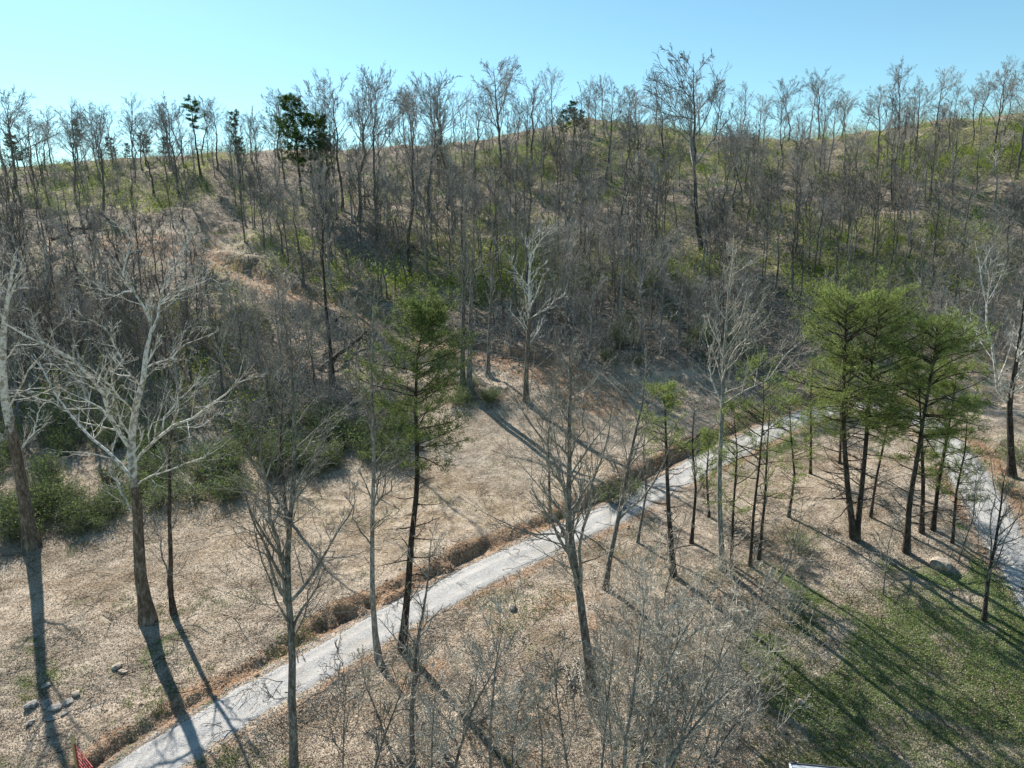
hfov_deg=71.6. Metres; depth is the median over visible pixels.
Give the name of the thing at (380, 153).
bare tree
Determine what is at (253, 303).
bare tree
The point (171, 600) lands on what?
bare tree
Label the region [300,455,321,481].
shrub
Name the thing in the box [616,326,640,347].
shrub
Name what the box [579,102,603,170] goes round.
bare tree
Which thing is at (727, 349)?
shrub
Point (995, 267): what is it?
bare tree
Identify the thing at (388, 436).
shrub
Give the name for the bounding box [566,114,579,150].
bare tree
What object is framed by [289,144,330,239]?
bare tree
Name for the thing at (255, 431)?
shrub
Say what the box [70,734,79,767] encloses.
gate post
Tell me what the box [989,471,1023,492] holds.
shrub
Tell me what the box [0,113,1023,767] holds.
ground
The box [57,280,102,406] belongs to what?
bare tree
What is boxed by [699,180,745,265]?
bare tree
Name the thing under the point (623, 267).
bare tree
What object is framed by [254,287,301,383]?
bare tree
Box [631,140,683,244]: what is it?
bare tree
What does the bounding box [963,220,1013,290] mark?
bare tree
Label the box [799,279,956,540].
pine tree
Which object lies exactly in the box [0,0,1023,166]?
sky
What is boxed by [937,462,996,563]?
sapling
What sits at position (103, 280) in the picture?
bare tree
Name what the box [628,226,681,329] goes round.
bare tree
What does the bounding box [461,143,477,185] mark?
bare tree
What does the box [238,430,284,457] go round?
shrub
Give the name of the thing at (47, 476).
shrub
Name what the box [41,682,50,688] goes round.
rock
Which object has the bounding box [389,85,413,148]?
bare tree
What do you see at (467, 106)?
bare tree
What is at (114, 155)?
bare tree
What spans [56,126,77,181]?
bare tree
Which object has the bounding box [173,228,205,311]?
bare tree
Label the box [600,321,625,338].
shrub
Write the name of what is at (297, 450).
shrub
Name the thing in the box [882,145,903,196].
bare tree
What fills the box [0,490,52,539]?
shrub
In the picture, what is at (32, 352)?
bare tree
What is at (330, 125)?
bare tree
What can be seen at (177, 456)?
shrub
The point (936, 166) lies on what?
bare tree
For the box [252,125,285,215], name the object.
bare tree
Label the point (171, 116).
bare tree
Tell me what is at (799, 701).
rock
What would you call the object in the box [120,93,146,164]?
bare tree
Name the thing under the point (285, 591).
bare tree
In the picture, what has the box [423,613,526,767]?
sapling
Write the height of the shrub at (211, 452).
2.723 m
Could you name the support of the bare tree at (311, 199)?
on the ground at (466, 461)
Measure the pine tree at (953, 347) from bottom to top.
18.062 m
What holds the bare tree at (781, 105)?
on the ground at (466, 461)
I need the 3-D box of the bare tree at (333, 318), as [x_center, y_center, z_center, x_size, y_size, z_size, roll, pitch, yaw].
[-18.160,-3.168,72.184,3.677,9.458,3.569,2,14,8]
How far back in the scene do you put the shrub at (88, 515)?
53.85 m
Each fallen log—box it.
[52,224,97,240]
[319,329,380,370]
[402,241,458,269]
[579,311,664,337]
[619,279,681,305]
[680,424,715,448]
[1000,439,1023,454]
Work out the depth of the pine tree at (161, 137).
155.69 m
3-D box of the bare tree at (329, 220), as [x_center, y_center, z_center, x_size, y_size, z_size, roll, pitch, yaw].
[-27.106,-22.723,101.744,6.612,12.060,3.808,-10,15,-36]
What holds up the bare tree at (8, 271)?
on the ground at (466, 461)
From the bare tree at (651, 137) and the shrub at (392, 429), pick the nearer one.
the shrub at (392, 429)
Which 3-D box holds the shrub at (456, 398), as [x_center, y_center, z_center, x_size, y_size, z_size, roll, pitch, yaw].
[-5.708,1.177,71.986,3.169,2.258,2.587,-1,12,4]
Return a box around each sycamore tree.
[0,223,83,552]
[4,208,266,626]
[505,214,570,402]
[936,231,1023,478]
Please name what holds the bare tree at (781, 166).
on the ground at (466, 461)
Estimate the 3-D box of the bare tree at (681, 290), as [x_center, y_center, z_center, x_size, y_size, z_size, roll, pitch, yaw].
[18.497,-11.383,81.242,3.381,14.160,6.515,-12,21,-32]
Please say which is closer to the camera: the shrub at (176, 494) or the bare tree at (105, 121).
the shrub at (176, 494)
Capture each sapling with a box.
[293,632,387,767]
[346,644,380,717]
[364,637,433,767]
[406,655,464,767]
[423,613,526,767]
[437,570,534,767]
[485,664,544,767]
[511,648,575,767]
[523,619,589,767]
[574,603,673,767]
[582,644,674,767]
[583,537,699,767]
[609,546,671,685]
[622,635,693,767]
[627,577,733,767]
[627,585,715,752]
[638,605,769,767]
[641,661,719,767]
[642,633,797,767]
[653,510,707,623]
[658,566,716,681]
[678,611,734,721]
[684,572,762,717]
[687,663,752,767]
[692,670,788,767]
[718,539,770,635]
[732,560,795,665]
[769,479,819,594]
[872,508,904,594]
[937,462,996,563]
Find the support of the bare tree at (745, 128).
on the ground at (466, 461)
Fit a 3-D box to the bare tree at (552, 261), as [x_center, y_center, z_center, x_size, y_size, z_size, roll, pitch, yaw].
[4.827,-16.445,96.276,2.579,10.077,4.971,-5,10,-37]
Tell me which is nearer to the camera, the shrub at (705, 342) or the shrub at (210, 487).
the shrub at (210, 487)
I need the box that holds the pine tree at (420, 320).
[338,286,481,651]
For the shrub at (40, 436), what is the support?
on the ground at (466, 461)
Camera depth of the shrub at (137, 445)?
64.49 m
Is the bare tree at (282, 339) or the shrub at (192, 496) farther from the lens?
the bare tree at (282, 339)
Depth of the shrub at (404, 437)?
64.76 m
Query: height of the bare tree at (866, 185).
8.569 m
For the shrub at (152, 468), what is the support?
on the ground at (466, 461)
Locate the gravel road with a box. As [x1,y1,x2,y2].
[111,402,1023,767]
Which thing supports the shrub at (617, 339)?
on the ground at (466, 461)
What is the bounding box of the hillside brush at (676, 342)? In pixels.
[0,94,1023,438]
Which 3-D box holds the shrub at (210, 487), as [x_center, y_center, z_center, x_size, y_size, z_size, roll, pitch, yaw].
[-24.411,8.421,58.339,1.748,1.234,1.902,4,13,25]
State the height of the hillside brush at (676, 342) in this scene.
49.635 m
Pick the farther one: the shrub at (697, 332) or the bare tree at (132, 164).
the bare tree at (132, 164)
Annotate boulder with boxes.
[929,556,951,570]
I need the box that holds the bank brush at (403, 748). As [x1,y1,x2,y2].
[350,449,824,767]
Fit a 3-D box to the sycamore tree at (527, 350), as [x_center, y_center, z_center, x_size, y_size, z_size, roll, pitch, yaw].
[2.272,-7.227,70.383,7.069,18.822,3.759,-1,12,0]
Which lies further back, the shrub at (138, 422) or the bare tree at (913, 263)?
the bare tree at (913, 263)
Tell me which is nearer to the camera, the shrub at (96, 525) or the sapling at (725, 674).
the sapling at (725, 674)
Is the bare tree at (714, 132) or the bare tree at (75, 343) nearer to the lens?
the bare tree at (75, 343)
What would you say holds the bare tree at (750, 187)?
on the ground at (466, 461)
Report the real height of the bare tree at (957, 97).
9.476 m
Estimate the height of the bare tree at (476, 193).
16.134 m
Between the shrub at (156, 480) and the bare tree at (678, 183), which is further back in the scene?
the bare tree at (678, 183)
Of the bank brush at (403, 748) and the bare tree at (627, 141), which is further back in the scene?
the bare tree at (627, 141)
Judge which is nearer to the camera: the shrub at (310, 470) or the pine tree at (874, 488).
the pine tree at (874, 488)
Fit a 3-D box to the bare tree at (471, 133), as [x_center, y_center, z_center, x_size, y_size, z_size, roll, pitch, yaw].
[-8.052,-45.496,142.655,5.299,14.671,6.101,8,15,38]
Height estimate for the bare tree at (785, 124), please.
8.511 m
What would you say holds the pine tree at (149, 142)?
on the ground at (466, 461)
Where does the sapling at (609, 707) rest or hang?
on the ground at (466, 461)
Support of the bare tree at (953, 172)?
on the ground at (466, 461)
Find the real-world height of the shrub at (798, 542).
2.258 m
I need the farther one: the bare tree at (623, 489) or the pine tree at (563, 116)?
the pine tree at (563, 116)
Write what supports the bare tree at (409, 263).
on the ground at (466, 461)
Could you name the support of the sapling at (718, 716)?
on the ground at (466, 461)
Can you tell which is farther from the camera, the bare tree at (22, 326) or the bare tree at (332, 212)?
the bare tree at (332, 212)
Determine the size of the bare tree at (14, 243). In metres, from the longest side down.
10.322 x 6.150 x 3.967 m
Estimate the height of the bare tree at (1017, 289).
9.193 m
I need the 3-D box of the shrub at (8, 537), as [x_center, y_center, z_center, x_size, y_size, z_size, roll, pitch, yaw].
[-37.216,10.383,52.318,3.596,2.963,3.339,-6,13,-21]
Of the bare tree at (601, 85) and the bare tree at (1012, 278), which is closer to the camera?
the bare tree at (1012, 278)
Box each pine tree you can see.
[1,134,25,168]
[64,119,86,157]
[101,136,117,157]
[122,143,131,160]
[134,132,152,163]
[151,136,176,161]
[180,94,206,177]
[226,108,239,165]
[229,133,251,188]
[258,91,327,205]
[280,109,332,214]
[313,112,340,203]
[338,286,481,651]
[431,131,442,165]
[556,109,571,138]
[566,100,582,126]
[578,110,587,130]
[624,378,704,578]
[689,425,731,517]
[698,398,784,568]
[706,346,809,566]
[759,379,826,517]
[760,264,941,541]
[785,355,839,474]
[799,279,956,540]
[807,359,859,463]
[850,349,935,517]
[852,301,1005,554]
[875,356,976,534]
[884,354,1006,531]
[924,402,1007,543]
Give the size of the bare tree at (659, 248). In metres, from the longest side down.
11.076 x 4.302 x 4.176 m
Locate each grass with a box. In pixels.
[9,460,1023,767]
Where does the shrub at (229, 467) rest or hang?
on the ground at (466, 461)
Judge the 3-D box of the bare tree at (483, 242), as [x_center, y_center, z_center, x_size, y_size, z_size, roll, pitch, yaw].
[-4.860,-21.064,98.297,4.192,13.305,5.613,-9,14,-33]
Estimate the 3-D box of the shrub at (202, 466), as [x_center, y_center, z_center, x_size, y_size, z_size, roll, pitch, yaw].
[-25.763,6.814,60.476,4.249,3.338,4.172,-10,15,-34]
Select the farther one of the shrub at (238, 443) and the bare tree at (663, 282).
the bare tree at (663, 282)
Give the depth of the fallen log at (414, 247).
106.85 m
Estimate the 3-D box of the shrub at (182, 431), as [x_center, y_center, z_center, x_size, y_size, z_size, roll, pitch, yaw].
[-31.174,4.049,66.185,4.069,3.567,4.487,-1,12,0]
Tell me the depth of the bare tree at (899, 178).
115.83 m
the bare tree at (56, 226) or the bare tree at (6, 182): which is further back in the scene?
the bare tree at (6, 182)
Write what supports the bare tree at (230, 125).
on the ground at (466, 461)
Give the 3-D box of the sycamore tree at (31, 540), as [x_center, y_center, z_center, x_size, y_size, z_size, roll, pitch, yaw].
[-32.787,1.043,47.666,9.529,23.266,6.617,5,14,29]
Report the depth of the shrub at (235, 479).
59.05 m
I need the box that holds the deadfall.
[0,148,1023,410]
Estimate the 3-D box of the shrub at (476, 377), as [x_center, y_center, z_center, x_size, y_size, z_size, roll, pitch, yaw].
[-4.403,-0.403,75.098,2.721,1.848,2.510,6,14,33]
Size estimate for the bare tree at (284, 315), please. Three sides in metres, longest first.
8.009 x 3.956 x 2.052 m
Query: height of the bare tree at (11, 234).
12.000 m
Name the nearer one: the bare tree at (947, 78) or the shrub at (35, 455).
the shrub at (35, 455)
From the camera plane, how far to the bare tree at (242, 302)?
80.79 m
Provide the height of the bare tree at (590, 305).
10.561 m
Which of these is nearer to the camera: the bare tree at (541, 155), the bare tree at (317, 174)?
the bare tree at (317, 174)
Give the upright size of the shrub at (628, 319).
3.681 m
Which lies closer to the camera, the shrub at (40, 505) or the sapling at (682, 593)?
the sapling at (682, 593)
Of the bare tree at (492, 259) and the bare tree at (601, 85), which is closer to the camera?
the bare tree at (492, 259)
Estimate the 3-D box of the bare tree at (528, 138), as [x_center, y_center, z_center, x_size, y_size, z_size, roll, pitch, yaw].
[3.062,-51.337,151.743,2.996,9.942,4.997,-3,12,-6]
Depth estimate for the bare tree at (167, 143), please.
135.78 m
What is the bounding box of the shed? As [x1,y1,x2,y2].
[789,762,844,767]
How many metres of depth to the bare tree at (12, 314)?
72.99 m
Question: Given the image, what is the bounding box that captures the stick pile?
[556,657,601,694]
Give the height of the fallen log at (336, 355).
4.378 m
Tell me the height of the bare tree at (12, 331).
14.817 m
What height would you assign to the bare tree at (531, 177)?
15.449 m
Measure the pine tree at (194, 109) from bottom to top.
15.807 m
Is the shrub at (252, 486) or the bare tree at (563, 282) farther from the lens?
the bare tree at (563, 282)
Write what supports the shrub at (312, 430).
on the ground at (466, 461)
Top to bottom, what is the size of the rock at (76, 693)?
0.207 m
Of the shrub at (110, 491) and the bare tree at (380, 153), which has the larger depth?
the bare tree at (380, 153)
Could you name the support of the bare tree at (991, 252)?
on the ground at (466, 461)
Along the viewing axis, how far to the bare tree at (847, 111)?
136.17 m
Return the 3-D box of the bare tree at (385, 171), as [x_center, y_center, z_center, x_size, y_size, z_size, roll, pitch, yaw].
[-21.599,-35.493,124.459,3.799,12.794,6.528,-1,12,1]
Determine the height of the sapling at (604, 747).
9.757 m
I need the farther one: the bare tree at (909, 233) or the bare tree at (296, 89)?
the bare tree at (296, 89)
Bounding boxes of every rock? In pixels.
[22,699,38,708]
[25,719,34,725]
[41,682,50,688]
[41,698,51,708]
[45,715,54,721]
[47,703,62,711]
[62,697,73,706]
[71,690,80,696]
[111,662,121,669]
[118,669,127,673]
[508,604,516,610]
[796,698,805,704]
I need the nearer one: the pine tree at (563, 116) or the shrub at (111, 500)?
the shrub at (111, 500)
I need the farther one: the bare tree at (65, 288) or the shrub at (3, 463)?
the bare tree at (65, 288)
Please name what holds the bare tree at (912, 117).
on the ground at (466, 461)
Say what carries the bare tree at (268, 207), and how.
on the ground at (466, 461)
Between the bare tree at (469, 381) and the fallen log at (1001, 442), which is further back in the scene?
the bare tree at (469, 381)
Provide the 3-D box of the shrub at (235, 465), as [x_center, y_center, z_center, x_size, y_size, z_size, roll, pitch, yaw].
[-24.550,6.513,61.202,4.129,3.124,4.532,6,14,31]
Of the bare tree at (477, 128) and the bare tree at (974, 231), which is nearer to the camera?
the bare tree at (974, 231)
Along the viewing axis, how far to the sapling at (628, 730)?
30.85 m
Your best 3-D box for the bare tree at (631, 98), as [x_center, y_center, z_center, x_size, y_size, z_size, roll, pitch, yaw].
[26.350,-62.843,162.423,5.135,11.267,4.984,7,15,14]
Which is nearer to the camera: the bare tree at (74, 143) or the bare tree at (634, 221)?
the bare tree at (634, 221)
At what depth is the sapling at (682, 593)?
37.62 m
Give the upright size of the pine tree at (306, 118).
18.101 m
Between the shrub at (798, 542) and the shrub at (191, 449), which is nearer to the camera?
the shrub at (798, 542)
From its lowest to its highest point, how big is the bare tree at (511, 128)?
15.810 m
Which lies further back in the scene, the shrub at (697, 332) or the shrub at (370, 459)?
the shrub at (697, 332)
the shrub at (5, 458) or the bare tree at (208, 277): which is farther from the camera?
the bare tree at (208, 277)
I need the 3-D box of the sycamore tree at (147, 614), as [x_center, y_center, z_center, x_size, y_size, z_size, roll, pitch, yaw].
[-21.952,2.585,41.020,20.361,25.020,9.886,3,13,18]
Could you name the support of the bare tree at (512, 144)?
on the ground at (466, 461)
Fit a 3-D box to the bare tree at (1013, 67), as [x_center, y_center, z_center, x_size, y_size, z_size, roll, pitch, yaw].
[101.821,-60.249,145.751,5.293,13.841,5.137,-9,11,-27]
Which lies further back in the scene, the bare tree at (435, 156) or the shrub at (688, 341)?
the bare tree at (435, 156)
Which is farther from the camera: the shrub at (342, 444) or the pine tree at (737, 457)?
the shrub at (342, 444)
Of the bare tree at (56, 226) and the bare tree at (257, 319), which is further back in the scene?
the bare tree at (56, 226)
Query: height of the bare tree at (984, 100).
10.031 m
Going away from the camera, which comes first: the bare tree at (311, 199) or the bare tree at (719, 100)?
the bare tree at (311, 199)
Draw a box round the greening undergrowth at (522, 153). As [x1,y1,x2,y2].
[0,103,1023,447]
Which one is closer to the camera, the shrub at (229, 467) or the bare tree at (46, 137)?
the shrub at (229, 467)
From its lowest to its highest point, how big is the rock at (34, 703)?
0.399 m
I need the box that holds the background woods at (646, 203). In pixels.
[0,75,1023,408]
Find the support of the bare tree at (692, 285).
on the ground at (466, 461)
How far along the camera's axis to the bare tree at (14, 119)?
137.16 m
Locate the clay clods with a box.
[154,406,798,767]
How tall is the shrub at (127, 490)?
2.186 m
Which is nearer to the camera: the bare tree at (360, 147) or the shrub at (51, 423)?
the shrub at (51, 423)
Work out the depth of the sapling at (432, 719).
31.33 m
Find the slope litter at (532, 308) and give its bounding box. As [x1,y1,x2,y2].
[0,128,1023,409]
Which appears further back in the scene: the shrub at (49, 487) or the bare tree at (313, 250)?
the bare tree at (313, 250)
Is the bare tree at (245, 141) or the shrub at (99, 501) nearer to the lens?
the shrub at (99, 501)
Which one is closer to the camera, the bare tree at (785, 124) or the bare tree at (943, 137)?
the bare tree at (943, 137)
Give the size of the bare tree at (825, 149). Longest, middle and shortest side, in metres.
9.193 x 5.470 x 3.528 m
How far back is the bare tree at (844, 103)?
160.88 m
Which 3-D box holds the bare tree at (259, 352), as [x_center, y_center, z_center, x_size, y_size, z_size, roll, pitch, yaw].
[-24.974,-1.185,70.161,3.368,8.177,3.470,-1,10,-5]
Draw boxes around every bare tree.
[0,87,67,190]
[0,145,13,191]
[0,156,20,226]
[0,191,17,225]
[0,216,27,304]
[0,241,9,263]
[0,251,18,330]
[0,253,18,317]
[0,253,32,332]
[0,262,54,372]
[0,277,44,420]
[0,277,50,392]
[0,283,48,387]
[0,295,27,367]
[0,342,22,421]
[1,222,31,252]
[2,109,54,171]
[15,258,78,376]
[19,230,65,344]
[19,244,69,327]
[20,194,97,291]
[23,120,54,185]
[26,105,103,203]
[36,105,62,162]
[37,166,67,220]
[38,118,52,167]
[39,285,122,418]
[43,231,83,321]
[50,129,82,182]
[50,164,70,215]
[53,159,86,222]
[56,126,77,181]
[57,106,132,214]
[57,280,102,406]
[59,96,93,161]
[61,225,149,347]
[67,102,109,164]
[68,236,139,360]
[69,139,88,179]
[71,141,94,194]
[75,158,92,204]
[76,113,98,177]
[78,204,107,302]
[82,137,103,179]
[83,112,112,172]
[87,101,119,165]
[88,278,147,380]
[102,135,128,184]
[104,141,145,207]
[109,110,155,182]
[110,302,170,399]
[117,113,158,194]
[118,114,153,169]
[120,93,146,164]
[129,311,160,379]
[137,299,168,367]
[140,206,187,296]
[140,225,177,293]
[142,101,174,164]
[144,388,198,614]
[147,91,199,197]
[149,144,170,189]
[153,275,202,395]
[154,110,188,172]
[155,101,186,162]
[157,140,186,188]
[165,147,184,172]
[167,117,189,157]
[167,227,211,341]
[168,295,378,767]
[169,178,199,221]
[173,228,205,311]
[178,277,212,347]
[183,96,228,164]
[183,126,202,176]
[184,287,257,418]
[186,137,198,177]
[190,257,234,324]
[193,96,224,169]
[204,268,258,366]
[205,110,214,159]
[210,290,264,381]
[220,115,243,138]
[220,124,235,171]
[221,161,245,201]
[223,144,246,225]
[224,136,235,177]
[224,277,264,360]
[229,136,245,180]
[231,121,256,191]
[233,117,258,161]
[235,111,260,168]
[237,309,273,383]
[238,171,267,226]
[239,280,269,348]
[243,330,274,408]
[247,248,300,342]
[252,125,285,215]
[253,175,282,244]
[254,176,290,258]
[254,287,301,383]
[257,105,298,188]
[258,176,316,285]
[258,277,301,369]
[259,320,293,404]
[261,87,289,160]
[261,172,284,227]
[267,376,296,517]
[269,288,299,350]
[279,291,325,389]
[281,302,314,385]
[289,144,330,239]
[290,197,330,278]
[292,77,340,198]
[297,159,339,253]
[300,181,344,270]
[301,293,322,377]
[303,68,369,210]
[303,183,345,265]
[305,201,335,385]
[308,308,347,388]
[309,133,350,210]
[310,195,350,282]
[316,148,332,286]
[317,315,339,344]
[326,293,360,377]
[327,261,425,663]
[333,129,375,221]
[336,291,368,369]
[340,91,375,149]
[340,158,370,221]
[343,64,410,220]
[345,157,400,240]
[347,115,371,168]
[348,141,376,207]
[352,84,441,278]
[356,62,415,224]
[367,184,389,257]
[368,318,383,370]
[369,321,401,388]
[371,130,390,190]
[377,145,397,214]
[379,175,411,255]
[380,519,475,767]
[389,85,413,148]
[394,161,447,272]
[396,72,481,219]
[397,146,428,206]
[400,69,500,203]
[402,80,423,193]
[404,141,437,213]
[407,179,429,247]
[414,148,460,251]
[418,92,450,145]
[423,132,445,186]
[436,153,471,242]
[437,137,465,208]
[438,133,473,229]
[441,88,464,141]
[442,176,465,218]
[446,168,483,281]
[447,172,487,394]
[447,181,477,393]
[449,326,668,696]
[456,121,482,185]
[456,185,495,276]
[461,88,475,139]
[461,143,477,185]
[464,179,519,261]
[466,182,519,263]
[467,86,514,177]
[468,55,522,185]
[477,132,501,214]
[483,108,495,146]
[483,225,508,373]
[491,70,558,168]
[492,204,575,325]
[493,107,518,186]
[493,130,528,196]
[496,196,535,299]
[504,102,530,178]
[509,96,523,126]
[509,158,547,237]
[511,153,563,251]
[520,118,532,166]
[521,106,560,174]
[522,100,537,136]
[527,398,557,514]
[529,118,555,206]
[535,227,561,298]
[538,180,598,281]
[538,226,557,308]
[539,62,564,136]
[542,245,590,351]
[548,102,573,153]
[548,193,570,254]
[549,204,595,322]
[549,238,589,347]
[553,117,563,150]
[553,233,588,311]
[555,119,567,159]
[555,123,599,209]
[558,135,576,197]
[558,159,607,247]
[559,142,593,229]
[560,234,585,324]
[561,142,595,218]
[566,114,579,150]
[575,215,628,313]
[577,259,607,350]
[578,82,602,137]
[578,170,606,276]
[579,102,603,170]
[581,203,611,260]
[582,75,599,128]
[583,127,594,155]
[585,75,637,184]
[589,222,608,286]
[592,72,608,133]
[593,221,629,287]
[597,236,629,319]
[599,192,652,321]
[600,350,685,590]
[601,132,618,181]
[601,151,653,234]
[611,89,671,175]
[611,216,639,295]
[612,113,640,165]
[613,87,640,133]
[614,115,649,188]
[619,125,636,175]
[619,208,661,304]
[621,84,635,133]
[622,203,656,261]
[624,210,652,285]
[624,233,662,346]
[627,235,647,297]
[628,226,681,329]
[629,151,674,271]
[631,117,648,163]
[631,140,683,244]
[632,403,665,543]
[639,78,692,172]
[639,129,655,164]
[642,42,743,251]
[643,67,664,133]
[648,234,681,321]
[653,242,673,308]
[654,221,706,341]
[664,171,725,273]
[665,167,685,227]
[667,85,691,133]
[675,260,740,354]
[675,271,709,336]
[675,394,710,543]
[677,101,689,148]
[679,90,706,141]
[682,272,719,351]
[683,226,824,571]
[696,157,724,231]
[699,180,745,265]
[700,190,729,259]
[703,79,734,141]
[706,124,748,205]
[708,123,723,152]
[717,124,767,233]
[718,131,771,211]
[719,113,754,177]
[726,272,778,358]
[727,81,755,132]
[727,242,772,329]
[728,128,769,192]
[731,95,748,133]
[744,161,770,241]
[745,393,777,560]
[747,210,795,306]
[749,94,773,132]
[749,103,781,168]
[749,146,784,225]
[751,135,769,211]
[751,180,776,245]
[758,142,793,222]
[764,75,806,139]
[764,84,806,168]
[777,110,797,147]
[787,148,825,222]
[788,154,811,202]
[788,166,826,257]
[790,138,844,219]
[791,118,815,180]
[793,110,807,149]
[800,67,845,138]
[806,74,828,139]
[806,193,850,279]
[809,87,845,174]
[814,130,842,179]
[815,192,841,272]
[822,95,846,173]
[825,175,875,246]
[831,90,860,137]
[835,98,854,168]
[838,188,881,279]
[842,127,880,194]
[849,80,920,169]
[853,167,883,216]
[860,97,878,134]
[874,102,923,204]
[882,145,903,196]
[886,149,914,219]
[887,57,919,125]
[892,210,928,272]
[894,76,949,173]
[902,158,927,240]
[902,187,946,258]
[905,94,923,141]
[905,227,947,307]
[907,138,941,202]
[908,87,924,109]
[908,276,953,343]
[913,128,946,200]
[917,137,949,175]
[920,242,963,315]
[924,264,950,313]
[929,143,940,194]
[930,101,953,130]
[931,87,978,153]
[934,65,965,124]
[934,150,974,230]
[935,129,951,171]
[939,215,988,278]
[940,112,963,174]
[944,445,1023,622]
[950,83,969,126]
[950,95,972,141]
[952,82,987,146]
[954,123,968,160]
[954,247,973,313]
[956,164,1005,245]
[956,243,1007,311]
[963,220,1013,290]
[970,133,993,194]
[970,251,1011,307]
[972,61,1023,157]
[972,258,995,333]
[973,82,994,133]
[976,70,1009,124]
[978,232,1005,304]
[979,199,1021,270]
[983,118,1019,205]
[990,285,1022,350]
[992,77,1023,134]
[992,235,1018,301]
[994,275,1023,339]
[995,55,1023,121]
[998,232,1023,320]
[999,268,1022,330]
[1005,73,1023,179]
[1012,111,1023,148]
[1012,253,1023,296]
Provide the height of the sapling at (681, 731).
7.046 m
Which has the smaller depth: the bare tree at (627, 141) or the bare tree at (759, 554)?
the bare tree at (759, 554)
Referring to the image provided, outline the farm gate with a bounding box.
[74,744,92,767]
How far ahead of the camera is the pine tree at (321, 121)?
126.87 m
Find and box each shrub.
[0,431,27,456]
[0,439,28,453]
[0,441,29,470]
[0,450,11,473]
[0,456,11,485]
[0,487,35,520]
[0,488,16,509]
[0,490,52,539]
[0,503,20,545]
[0,510,54,535]
[0,511,40,543]
[7,478,61,495]
[12,455,80,492]
[12,470,85,512]
[14,489,58,522]
[16,479,62,516]
[22,404,83,435]
[22,450,68,473]
[23,413,72,446]
[24,449,67,482]
[30,488,79,517]
[31,482,86,517]
[33,402,81,430]
[36,423,65,446]
[37,420,91,451]
[39,495,99,520]
[41,483,93,517]
[43,432,80,457]
[43,492,95,536]
[51,512,97,536]
[52,405,98,429]
[54,476,94,508]
[55,492,105,522]
[62,411,99,437]
[63,404,102,429]
[64,505,105,530]
[68,507,104,525]
[79,486,130,515]
[82,459,127,484]
[82,510,111,532]
[84,424,142,452]
[86,493,130,519]
[87,494,107,510]
[89,478,128,503]
[90,402,129,433]
[95,421,127,445]
[101,407,151,438]
[103,473,148,500]
[118,446,167,485]
[120,419,168,456]
[122,431,173,456]
[123,435,146,454]
[124,456,150,473]
[125,456,182,486]
[125,470,159,493]
[126,484,167,514]
[136,418,168,444]
[136,441,176,470]
[141,474,165,489]
[141,482,174,505]
[150,474,191,504]
[153,459,197,488]
[154,445,197,462]
[158,408,196,443]
[164,471,220,501]
[179,455,211,481]
[180,432,226,465]
[184,446,230,480]
[190,443,231,464]
[191,437,241,473]
[197,450,241,481]
[203,480,223,493]
[205,439,250,476]
[205,470,243,501]
[207,468,245,501]
[208,435,248,460]
[216,470,263,495]
[221,470,248,485]
[225,424,258,450]
[228,422,275,443]
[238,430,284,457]
[241,444,291,477]
[243,428,298,465]
[259,416,307,444]
[262,432,291,466]
[268,437,322,468]
[271,410,300,428]
[276,438,318,466]
[290,442,333,471]
[299,422,354,443]
[300,396,358,425]
[300,431,344,462]
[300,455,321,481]
[301,398,352,430]
[301,424,325,440]
[302,445,345,470]
[307,431,348,469]
[309,407,349,427]
[310,404,350,438]
[322,451,346,469]
[330,417,379,444]
[331,435,350,451]
[343,426,388,459]
[354,410,387,441]
[355,438,386,463]
[357,438,384,450]
[362,417,394,439]
[365,423,404,444]
[376,406,425,436]
[377,429,414,467]
[383,419,408,437]
[384,399,424,424]
[387,410,413,435]
[392,427,414,446]
[441,386,467,404]
[451,382,470,400]
[453,378,467,393]
[454,392,475,402]
[455,367,477,382]
[458,373,483,386]
[477,383,504,401]
[477,385,498,402]
[481,386,498,403]
[592,346,626,361]
[592,475,634,505]
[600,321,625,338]
[607,323,639,347]
[615,309,644,332]
[615,472,646,494]
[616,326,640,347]
[628,353,650,364]
[677,332,697,350]
[688,318,712,342]
[698,329,719,346]
[701,347,717,363]
[709,339,734,355]
[722,328,742,344]
[729,328,757,343]
[743,342,766,360]
[775,520,826,556]
[983,432,1023,468]
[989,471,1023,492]
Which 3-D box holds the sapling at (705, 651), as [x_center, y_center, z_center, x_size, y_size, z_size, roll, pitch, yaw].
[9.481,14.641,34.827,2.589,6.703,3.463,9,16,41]
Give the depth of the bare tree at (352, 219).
121.42 m
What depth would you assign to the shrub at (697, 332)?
82.78 m
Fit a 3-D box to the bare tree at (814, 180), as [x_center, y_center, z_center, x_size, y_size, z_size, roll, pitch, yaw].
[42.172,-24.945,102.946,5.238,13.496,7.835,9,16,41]
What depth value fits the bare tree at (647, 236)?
90.97 m
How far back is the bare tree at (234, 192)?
128.40 m
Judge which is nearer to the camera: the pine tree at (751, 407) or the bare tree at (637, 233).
the pine tree at (751, 407)
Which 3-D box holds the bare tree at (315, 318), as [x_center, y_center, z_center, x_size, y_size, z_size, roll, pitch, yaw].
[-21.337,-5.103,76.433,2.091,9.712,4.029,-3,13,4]
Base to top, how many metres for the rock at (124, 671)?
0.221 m
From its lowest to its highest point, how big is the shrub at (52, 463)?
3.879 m
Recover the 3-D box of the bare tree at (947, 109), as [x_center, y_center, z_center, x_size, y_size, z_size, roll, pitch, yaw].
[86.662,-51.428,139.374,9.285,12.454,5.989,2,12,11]
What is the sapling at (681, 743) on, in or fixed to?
on the ground at (466, 461)
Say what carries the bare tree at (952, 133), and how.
on the ground at (466, 461)

